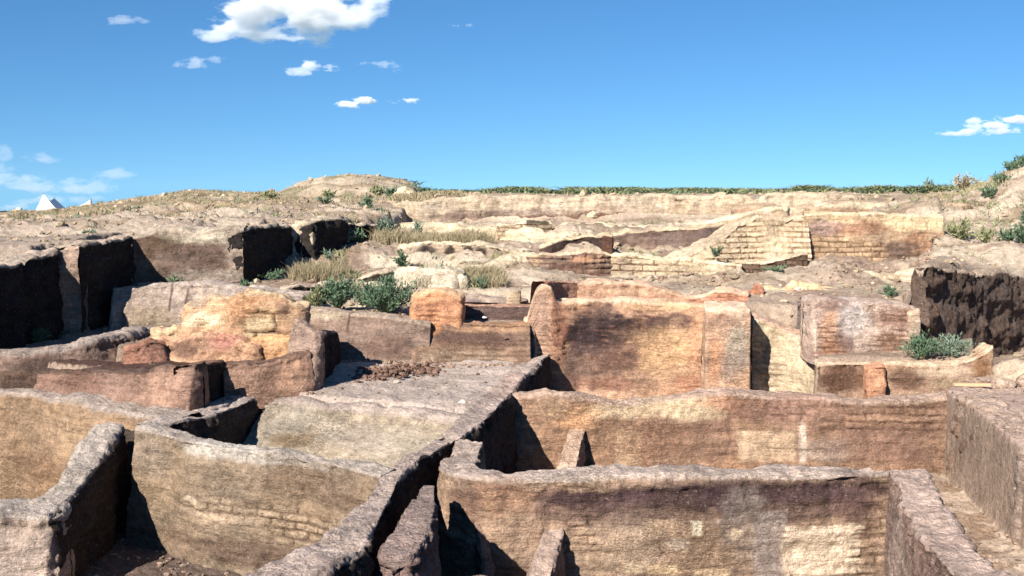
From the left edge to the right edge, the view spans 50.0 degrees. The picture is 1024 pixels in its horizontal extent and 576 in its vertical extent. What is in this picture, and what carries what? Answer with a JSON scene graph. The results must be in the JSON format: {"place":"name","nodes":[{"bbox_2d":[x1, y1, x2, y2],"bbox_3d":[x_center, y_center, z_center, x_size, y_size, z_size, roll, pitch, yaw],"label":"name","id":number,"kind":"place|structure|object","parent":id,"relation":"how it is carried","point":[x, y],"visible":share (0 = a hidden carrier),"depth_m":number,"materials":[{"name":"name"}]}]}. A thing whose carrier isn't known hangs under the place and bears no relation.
{"place":"outdoors","nodes":[
{"label":"outdoors","id":0,"kind":"place"},
{"bbox_2d":[0,165,1023,575],"bbox_3d":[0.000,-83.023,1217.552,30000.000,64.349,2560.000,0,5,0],"label":"ground","id":1,"kind":"structure","parent":0,"point":[984,461],"depth_m":23.49,"materials":[{"name":"soil"}]},
{"bbox_2d":[0,369,37,388],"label":"mudbrick wall","id":2,"kind":"structure","parent":1,"relation":"on","point":[24,378],"depth_m":17.02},
{"bbox_2d":[0,247,63,348],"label":"terrace face","id":3,"kind":"object","parent":1,"relation":"on","point":[30,297],"visible":0.91,"depth_m":19.47},
{"bbox_2d":[0,498,75,575],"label":"mudbrick wall","id":4,"kind":"structure","parent":1,"relation":"on","point":[29,546],"depth_m":12.01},
{"bbox_2d":[27,327,50,341],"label":"shrub","id":5,"kind":"object","parent":1,"relation":"on","point":[40,335],"visible":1,"depth_m":19.55,"materials":[{"name":"green plant"}]},
{"bbox_2d":[36,193,65,209],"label":"tent","id":6,"kind":"object","parent":1,"relation":"on","point":[45,203],"visible":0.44,"depth_m":65.50,"materials":[{"name":"white fabric"}]},
{"bbox_2d":[58,246,88,333],"bbox_3d":[-8.316,0.125,20.724,0.458,1.901,0.488,0,5,0],"label":"terrace face","id":7,"kind":"object","parent":1,"relation":"on","point":[69,283],"visible":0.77,"depth_m":20.57},
{"bbox_2d":[16,422,131,575],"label":"mudbrick wall","id":8,"kind":"structure","parent":1,"relation":"on","point":[93,486],"depth_m":13.30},
{"bbox_2d":[0,326,151,370],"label":"mudbrick wall","id":9,"kind":"structure","parent":1,"relation":"on","point":[102,347],"depth_m":17.62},
{"bbox_2d":[54,235,136,332],"bbox_3d":[-8.243,-0.021,21.810,0.662,1.990,2.414,0,5,5],"label":"terrace face","id":10,"kind":"object","parent":1,"relation":"on","point":[106,266],"visible":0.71,"depth_m":21.51},
{"bbox_2d":[0,388,202,498],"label":"mudbrick wall","id":11,"kind":"structure","parent":1,"relation":"on","point":[43,433],"depth_m":16.08,"materials":[{"name":"brick"}]},
{"bbox_2d":[34,362,209,410],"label":"mudbrick wall","id":12,"kind":"structure","parent":1,"relation":"on","point":[164,386],"depth_m":15.77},
{"bbox_2d":[124,429,134,480],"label":"mudbrick wall","id":13,"kind":"structure","parent":1,"relation":"on","point":[129,435],"depth_m":14.92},
{"bbox_2d":[122,338,168,363],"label":"burnt block","id":14,"kind":"structure","parent":1,"relation":"on","point":[148,350],"depth_m":16.95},
{"bbox_2d":[148,324,180,338],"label":"burnt wall","id":15,"kind":"structure","parent":1,"relation":"on","point":[172,331],"depth_m":18.25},
{"bbox_2d":[132,225,246,283],"bbox_3d":[-6.815,-0.648,23.227,2.378,1.376,0.796,0,5,0],"label":"terrace face","id":16,"kind":"object","parent":1,"relation":"on","point":[161,253],"visible":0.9,"depth_m":22.98},
{"bbox_2d":[137,396,261,443],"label":"mudbrick wall","id":17,"kind":"structure","parent":1,"relation":"on","point":[235,420],"depth_m":15.47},
{"bbox_2d":[173,359,225,404],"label":"mudbrick wall","id":18,"kind":"structure","parent":1,"relation":"on","point":[216,368],"depth_m":16.14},
{"bbox_2d":[156,329,263,362],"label":"burnt wall","id":19,"kind":"structure","parent":1,"relation":"on","point":[209,344],"depth_m":17.21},
{"bbox_2d":[109,279,312,330],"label":"mudbrick wall","id":20,"kind":"structure","parent":1,"relation":"on","point":[158,303],"depth_m":21.43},
{"bbox_2d":[178,288,310,339],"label":"burnt wall","id":21,"kind":"structure","parent":1,"relation":"on","point":[250,313],"depth_m":17.59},
{"bbox_2d":[224,223,292,280],"bbox_3d":[-5.598,-0.697,24.322,0.696,1.469,2.793,1,5,9],"label":"terrace face","id":22,"kind":"object","parent":1,"relation":"on","point":[266,248],"visible":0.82,"depth_m":23.78},
{"bbox_2d":[125,422,395,575],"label":"mudbrick wall","id":23,"kind":"structure","parent":1,"relation":"on","point":[241,509],"depth_m":12.97,"materials":[{"name":"brick"}]},
{"bbox_2d":[258,190,279,198],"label":"shrub","id":24,"kind":"object","parent":1,"relation":"on","point":[270,195],"visible":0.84,"depth_m":43.80,"materials":[{"name":"green plant"}]},
{"bbox_2d":[224,350,314,408],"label":"mudbrick wall","id":25,"kind":"structure","parent":1,"relation":"on","point":[264,382],"depth_m":16.52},
{"bbox_2d":[251,334,289,359],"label":"burnt wall","id":26,"kind":"structure","parent":1,"relation":"on","point":[274,346],"depth_m":17.29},
{"bbox_2d":[257,268,286,280],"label":"shrub","id":27,"kind":"object","parent":1,"relation":"on","point":[272,275],"visible":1,"depth_m":23.25,"materials":[{"name":"green plant"}]},
{"bbox_2d":[291,224,316,256],"bbox_3d":[-4.846,-1.068,25.771,0.597,0.938,0.555,0,5,0],"label":"terrace face","id":28,"kind":"object","parent":1,"relation":"on","point":[295,232],"visible":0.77,"depth_m":25.58},
{"bbox_2d":[287,318,324,389],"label":"mudbrick wall","id":29,"kind":"structure","parent":1,"relation":"on","point":[304,335],"depth_m":16.96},
{"bbox_2d":[303,283,328,306],"bbox_3d":[-3.850,0.159,21.348,0.488,0.518,0.569,4,6,34],"label":"shrub","id":30,"kind":"object","parent":1,"relation":"on","point":[315,300],"visible":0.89,"depth_m":21.27,"materials":[{"name":"green plant"}]},
{"bbox_2d":[279,277,358,303],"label":"mudbrick wall","id":31,"kind":"structure","parent":1,"relation":"on","point":[301,287],"depth_m":22.11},
{"bbox_2d":[279,256,360,281],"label":"dry grass","id":32,"kind":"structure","parent":1,"relation":"on","point":[322,271],"depth_m":23.38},
{"bbox_2d":[316,193,333,203],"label":"shrub","id":33,"kind":"object","parent":1,"relation":"on","point":[326,201],"visible":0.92,"depth_m":31.85,"materials":[{"name":"green plant"}]},
{"bbox_2d":[316,329,340,380],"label":"mudbrick wall","id":34,"kind":"structure","parent":1,"relation":"on","point":[332,344],"depth_m":18.34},
{"bbox_2d":[313,270,356,308],"bbox_3d":[-3.438,0.037,21.518,0.901,0.768,1.122,0,5,0],"label":"shrub","id":35,"kind":"object","parent":1,"relation":"on","point":[339,294],"visible":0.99,"depth_m":21.41,"materials":[{"name":"green plant"}]},
{"bbox_2d":[294,215,397,259],"bbox_3d":[-4.105,-1.310,27.612,0.711,1.079,4.522,2,6,19],"label":"terrace face","id":36,"kind":"object","parent":1,"relation":"on","point":[330,233],"visible":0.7,"depth_m":25.99},
{"bbox_2d":[350,226,366,242],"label":"shrub","id":37,"kind":"object","parent":1,"relation":"on","point":[360,235],"visible":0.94,"depth_m":27.29,"materials":[{"name":"green plant"}]},
{"bbox_2d":[358,193,373,207],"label":"shrub","id":38,"kind":"object","parent":1,"relation":"on","point":[367,201],"visible":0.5,"depth_m":33.48,"materials":[{"name":"green plant"}]},
{"bbox_2d":[243,396,490,467],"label":"mudbrick wall","id":39,"kind":"structure","parent":1,"relation":"on","point":[391,436],"depth_m":15.64,"materials":[{"name":"brick"}]},
{"bbox_2d":[350,278,383,305],"bbox_3d":[-2.871,0.091,21.676,0.855,0.591,0.711,0,5,0],"label":"shrub","id":40,"kind":"object","parent":1,"relation":"on","point":[357,297],"visible":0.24,"depth_m":21.70,"materials":[{"name":"green plant"}]},
{"bbox_2d":[309,306,430,360],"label":"mudbrick wall","id":41,"kind":"structure","parent":1,"relation":"on","point":[368,336],"depth_m":19.86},
{"bbox_2d":[367,184,383,193],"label":"shrub","id":42,"kind":"object","parent":1,"relation":"on","point":[374,190],"visible":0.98,"depth_m":44.74,"materials":[{"name":"green plant"}]},
{"bbox_2d":[358,266,399,281],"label":"mudbrick wall","id":43,"kind":"structure","parent":1,"relation":"on","point":[374,275],"depth_m":23.30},
{"bbox_2d":[345,269,422,312],"bbox_3d":[-2.405,0.058,21.120,1.514,0.802,1.557,0,5,0],"label":"shrub","id":44,"kind":"object","parent":1,"relation":"on","point":[390,297],"visible":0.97,"depth_m":20.92,"materials":[{"name":"green plant"}]},
{"bbox_2d":[376,210,395,232],"bbox_3d":[-3.234,-1.603,28.062,0.550,0.881,0.760,0,5,0],"label":"shrub","id":45,"kind":"object","parent":1,"relation":"on","point":[383,224],"visible":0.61,"depth_m":27.90,"materials":[{"name":"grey plant"}]},
{"bbox_2d":[347,360,445,384],"bbox_3d":[-1.810,1.381,18.367,2.245,0.209,1.480,-4,6,-35],"label":"clod heap","id":46,"kind":"object","parent":1,"relation":"on","point":[401,368],"visible":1,"depth_m":18.29,"materials":[{"name":"soil"}]},
{"bbox_2d":[243,354,551,575],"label":"mudbrick wall","id":47,"kind":"structure","parent":1,"relation":"on","point":[353,542],"depth_m":11.95,"materials":[{"name":"brick"}]},
{"bbox_2d":[390,249,410,266],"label":"shrub","id":48,"kind":"object","parent":1,"relation":"on","point":[401,261],"visible":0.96,"depth_m":25.20,"materials":[{"name":"green plant"}]},
{"bbox_2d":[394,186,414,194],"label":"boulder","id":49,"kind":"object","parent":1,"relation":"on","point":[404,189],"visible":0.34,"depth_m":43.57,"materials":[{"name":"stone"}]},
{"bbox_2d":[374,485,441,575],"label":"wall fragment","id":50,"kind":"object","parent":1,"relation":"on","point":[409,546],"depth_m":9.80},
{"bbox_2d":[389,190,466,201],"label":"dry grass","id":51,"kind":"structure","parent":1,"relation":"on","point":[415,196],"depth_m":36.70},
{"bbox_2d":[394,266,467,289],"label":"mudbrick wall","id":52,"kind":"structure","parent":1,"relation":"on","point":[408,274],"depth_m":22.97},
{"bbox_2d":[366,226,500,245],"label":"dry grass","id":53,"kind":"structure","parent":1,"relation":"on","point":[388,237],"depth_m":27.42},
{"bbox_2d":[396,240,526,257],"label":"mudbrick wall","id":54,"kind":"structure","parent":1,"relation":"on","point":[483,247],"depth_m":26.24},
{"bbox_2d":[412,262,512,288],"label":"dry grass","id":55,"kind":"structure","parent":1,"relation":"on","point":[498,279],"depth_m":23.37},
{"bbox_2d":[457,274,469,288],"bbox_3d":[-1.046,-0.150,22.992,0.323,0.303,0.283,3,6,30],"label":"stone","id":56,"kind":"object","parent":1,"relation":"on","point":[464,280],"visible":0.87,"depth_m":22.88,"materials":[{"name":"stone"}]},
{"bbox_2d":[411,320,529,362],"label":"mudbrick wall","id":57,"kind":"structure","parent":1,"relation":"on","point":[488,341],"depth_m":19.88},
{"bbox_2d":[409,287,465,328],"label":"burnt block","id":58,"kind":"structure","parent":57,"relation":"on","point":[435,306],"depth_m":20.22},
{"bbox_2d":[470,275,489,289],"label":"shrub","id":59,"kind":"object","parent":1,"relation":"on","point":[479,283],"visible":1,"depth_m":22.95,"materials":[{"name":"green plant"}]},
{"bbox_2d":[398,221,580,242],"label":"mudbrick wall","id":60,"kind":"structure","parent":1,"relation":"on","point":[529,234],"depth_m":29.32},
{"bbox_2d":[463,292,527,303],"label":"mudbrick wall","id":61,"kind":"structure","parent":1,"relation":"on","point":[475,298],"depth_m":22.12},
{"bbox_2d":[465,303,529,320],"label":"mudbrick wall","id":62,"kind":"structure","parent":1,"relation":"on","point":[498,311],"depth_m":21.11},
{"bbox_2d":[463,252,538,270],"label":"mudbrick wall","id":63,"kind":"structure","parent":1,"relation":"on","point":[509,260],"depth_m":24.75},
{"bbox_2d":[0,166,1023,362],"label":"loose clods","id":64,"kind":"object","parent":1,"relation":"on","point":[592,214],"visible":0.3,"depth_m":26.74,"materials":[{"name":"soil"}]},
{"bbox_2d":[0,167,1023,240],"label":"dry grass","id":65,"kind":"structure","parent":1,"relation":"on","point":[346,198],"depth_m":38.79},
{"bbox_2d":[0,172,1023,289],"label":"weeds","id":66,"kind":"object","parent":1,"relation":"on","point":[646,223],"visible":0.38,"depth_m":30.23,"materials":[{"name":"green plant"}]},
{"bbox_2d":[506,289,521,303],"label":"mudbrick wall","id":67,"kind":"structure","parent":1,"relation":"on","point":[513,297],"depth_m":21.40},
{"bbox_2d":[496,220,552,240],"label":"mudbrick wall","id":68,"kind":"structure","parent":1,"relation":"on","point":[545,226],"depth_m":29.51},
{"bbox_2d":[26,338,1023,575],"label":"loose clods","id":69,"kind":"object","parent":1,"relation":"on","point":[967,532],"visible":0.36,"depth_m":13.96,"materials":[{"name":"soil"}]},
{"bbox_2d":[530,280,578,303],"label":"burnt wall","id":70,"kind":"structure","parent":1,"relation":"on","point":[564,289],"depth_m":21.78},
{"bbox_2d":[139,235,990,575],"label":"fallen crumbs","id":71,"kind":"object","parent":1,"relation":"on","point":[661,279],"visible":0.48,"depth_m":19.56,"materials":[{"name":"soil"}]},
{"bbox_2d":[525,248,612,276],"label":"brick wall","id":72,"kind":"structure","parent":1,"relation":"on","point":[593,262],"depth_m":24.96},
{"bbox_2d":[539,233,600,252],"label":"mudbrick wall","id":73,"kind":"structure","parent":1,"relation":"on","point":[554,245],"depth_m":26.70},
{"bbox_2d":[600,232,613,253],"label":"mudbrick wall","id":74,"kind":"structure","parent":1,"relation":"on","point":[607,242],"depth_m":26.13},
{"bbox_2d":[523,284,703,399],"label":"burnt wall","id":75,"kind":"structure","parent":1,"relation":"on","point":[619,347],"depth_m":20.54,"materials":[{"name":"brick"}]},
{"bbox_2d":[394,191,858,222],"bbox_3d":[3.530,-2.401,34.648,14.701,1.344,1.238,0,5,1],"label":"terrace face","id":76,"kind":"object","parent":1,"relation":"on","point":[444,209],"visible":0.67,"depth_m":34.45},
{"bbox_2d":[435,439,888,575],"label":"mudbrick wall","id":77,"kind":"structure","parent":1,"relation":"on","point":[617,519],"depth_m":11.74,"materials":[{"name":"brick"}]},
{"bbox_2d":[597,221,726,249],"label":"mudbrick wall","id":78,"kind":"structure","parent":1,"relation":"on","point":[672,236],"depth_m":28.18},
{"bbox_2d":[575,278,749,303],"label":"burnt wall","id":79,"kind":"structure","parent":1,"relation":"on","point":[593,288],"depth_m":22.13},
{"bbox_2d":[553,206,789,227],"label":"mudbrick wall","id":80,"kind":"structure","parent":1,"relation":"on","point":[777,212],"depth_m":29.39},
{"bbox_2d":[611,252,741,277],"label":"brick wall","id":81,"kind":"structure","parent":1,"relation":"on","point":[637,264],"depth_m":25.04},
{"bbox_2d":[408,180,971,194],"bbox_3d":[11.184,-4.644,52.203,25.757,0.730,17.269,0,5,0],"label":"scrub","id":82,"kind":"object","parent":1,"relation":"on","point":[744,190],"visible":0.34,"depth_m":46.58,"materials":[{"name":"green plant"}]},
{"bbox_2d":[710,245,722,256],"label":"shrub","id":83,"kind":"object","parent":1,"relation":"on","point":[716,252],"visible":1,"depth_m":25.72,"materials":[{"name":"green plant"}]},
{"bbox_2d":[700,300,751,388],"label":"burnt wall","id":84,"kind":"structure","parent":1,"relation":"on","point":[725,353],"depth_m":19.49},
{"bbox_2d":[512,387,946,473],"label":"mudbrick wall","id":85,"kind":"structure","parent":1,"relation":"on","point":[730,427],"depth_m":16.63,"materials":[{"name":"brick"}]},
{"bbox_2d":[663,213,811,263],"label":"brick wall","id":86,"kind":"structure","parent":1,"relation":"on","point":[757,237],"depth_m":26.55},
{"bbox_2d":[750,284,763,294],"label":"burnt wall","id":87,"kind":"structure","parent":1,"relation":"on","point":[758,289],"depth_m":22.32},
{"bbox_2d":[759,264,787,271],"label":"shrub","id":88,"kind":"object","parent":1,"relation":"on","point":[776,268],"visible":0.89,"depth_m":24.61,"materials":[{"name":"green plant"}]},
{"bbox_2d":[740,251,807,272],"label":"brick wall","id":89,"kind":"structure","parent":1,"relation":"on","point":[788,260],"depth_m":25.30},
{"bbox_2d":[751,313,813,393],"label":"mudbrick wall","id":90,"kind":"structure","parent":1,"relation":"on","point":[779,363],"depth_m":20.30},
{"bbox_2d":[796,301,800,328],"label":"mudbrick wall","id":91,"kind":"structure","parent":1,"relation":"on","point":[798,315],"depth_m":20.77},
{"bbox_2d":[762,279,836,290],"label":"burnt wall","id":92,"kind":"structure","parent":1,"relation":"on","point":[792,284],"depth_m":22.73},
{"bbox_2d":[730,200,972,215],"bbox_3d":[9.773,-2.041,31.569,6.839,0.999,2.233,0,5,0],"label":"terrace face","id":93,"kind":"object","parent":1,"relation":"on","point":[856,206],"visible":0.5,"depth_m":31.53},
{"bbox_2d":[800,294,914,363],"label":"burnt wall","id":94,"kind":"structure","parent":1,"relation":"on","point":[835,325],"depth_m":19.18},
{"bbox_2d":[798,212,944,261],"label":"brick wall","id":95,"kind":"structure","parent":1,"relation":"on","point":[875,236],"depth_m":26.73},
{"bbox_2d":[863,267,916,281],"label":"mudbrick wall","id":96,"kind":"structure","parent":1,"relation":"on","point":[905,275],"depth_m":24.54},
{"bbox_2d":[876,284,905,297],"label":"shrub","id":97,"kind":"object","parent":1,"relation":"on","point":[888,291],"visible":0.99,"depth_m":22.08,"materials":[{"name":"green plant"}]},
{"bbox_2d":[895,288,911,304],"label":"mudbrick wall","id":98,"kind":"structure","parent":1,"relation":"on","point":[905,297],"depth_m":21.48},
{"bbox_2d":[814,342,993,398],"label":"mudbrick wall","id":99,"kind":"structure","parent":1,"relation":"on","point":[865,380],"depth_m":18.27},
{"bbox_2d":[907,308,920,351],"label":"mudbrick wall","id":100,"kind":"structure","parent":1,"relation":"on","point":[914,317],"depth_m":19.15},
{"bbox_2d":[897,328,946,358],"bbox_3d":[6.920,0.934,18.529,0.789,0.498,0.731,2,6,22],"label":"shrub","id":101,"kind":"object","parent":1,"relation":"on","point":[920,349],"visible":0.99,"depth_m":18.45,"materials":[{"name":"green plant"}]},
{"bbox_2d":[884,469,1011,575],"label":"mudbrick wall","id":102,"kind":"structure","parent":1,"relation":"on","point":[926,535],"depth_m":10.37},
{"bbox_2d":[926,332,979,357],"bbox_3d":[7.436,0.960,18.574,0.882,0.438,0.595,2,6,25],"label":"shrub","id":103,"kind":"object","parent":1,"relation":"on","point":[954,350],"visible":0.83,"depth_m":18.54,"materials":[{"name":"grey plant"}]},
{"bbox_2d":[942,215,977,239],"bbox_3d":[10.521,-1.435,25.774,0.774,0.614,0.590,2,6,16],"label":"shrub","id":104,"kind":"object","parent":1,"relation":"on","point":[961,233],"visible":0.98,"depth_m":25.73,"materials":[{"name":"green plant"}]},
{"bbox_2d":[951,171,978,188],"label":"shrub","id":105,"kind":"object","parent":1,"relation":"on","point":[965,182],"visible":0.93,"depth_m":41.73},
{"bbox_2d":[910,263,1023,356],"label":"terrace face","id":106,"kind":"object","parent":1,"relation":"on","point":[986,306],"visible":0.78,"depth_m":21.23},
{"bbox_2d":[953,383,990,386],"bbox_3d":[7.167,1.507,17.114,0.560,0.045,0.100,0,5,3],"label":"plank","id":107,"kind":"object","parent":1,"relation":"on","point":[973,384],"visible":1,"depth_m":17.07,"materials":[{"name":"brown wood"}]},
{"bbox_2d":[971,227,993,242],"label":"shrub","id":108,"kind":"object","parent":1,"relation":"on","point":[984,237],"visible":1,"depth_m":25.17,"materials":[{"name":"green plant"}]},
{"bbox_2d":[945,392,1023,476],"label":"mudbrick wall","id":109,"kind":"structure","parent":1,"relation":"on","point":[985,402],"depth_m":15.53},
{"bbox_2d":[978,185,997,197],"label":"shrub","id":110,"kind":"object","parent":1,"relation":"on","point":[990,191],"visible":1,"depth_m":32.82,"materials":[{"name":"green plant"}]},
{"bbox_2d":[990,170,1011,184],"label":"shrub","id":111,"kind":"object","parent":1,"relation":"on","point":[1001,176],"visible":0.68,"depth_m":33.58,"materials":[{"name":"green plant"}]},
{"bbox_2d":[991,378,1016,388],"bbox_3d":[7.719,1.490,17.219,0.401,0.157,0.297,0,5,0],"label":"boulder","id":112,"kind":"object","parent":1,"relation":"on","point":[1002,383],"visible":0.99,"depth_m":17.12,"materials":[{"name":"stone"}]},
{"bbox_2d":[994,223,1015,241],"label":"shrub","id":113,"kind":"object","parent":1,"relation":"on","point":[1006,235],"visible":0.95,"depth_m":25.76,"materials":[{"name":"green plant"}]},
{"bbox_2d":[990,358,1023,380],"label":"boulder","id":114,"kind":"object","parent":1,"relation":"on","point":[1012,369],"visible":0.73,"depth_m":17.52,"materials":[{"name":"stone"}]},
{"bbox_2d":[1002,157,1023,170],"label":"shrub","id":115,"kind":"object","parent":1,"relation":"on","point":[1012,165],"visible":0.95,"depth_m":34.34,"materials":[{"name":"green plant"}]},
{"bbox_2d":[1009,449,1023,544],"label":"mudbrick wall","id":116,"kind":"structure","parent":1,"relation":"on","point":[1015,526],"depth_m":13.17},
{"bbox_2d":[1013,221,1023,243],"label":"shrub","id":117,"kind":"object","parent":1,"relation":"on","point":[1019,235],"visible":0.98,"depth_m":25.58,"materials":[{"name":"green plant"}]},
{"bbox_2d":[1015,373,1023,386],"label":"boulder","id":118,"kind":"object","parent":1,"relation":"on","point":[1019,381],"visible":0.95,"depth_m":17.23,"materials":[{"name":"stone"}]},
{"bbox_2d":[0,0,1023,211],"label":"sky","id":119,"kind":"structure","parent":0,"point":[101,100],"materials":[{"name":"blue"}]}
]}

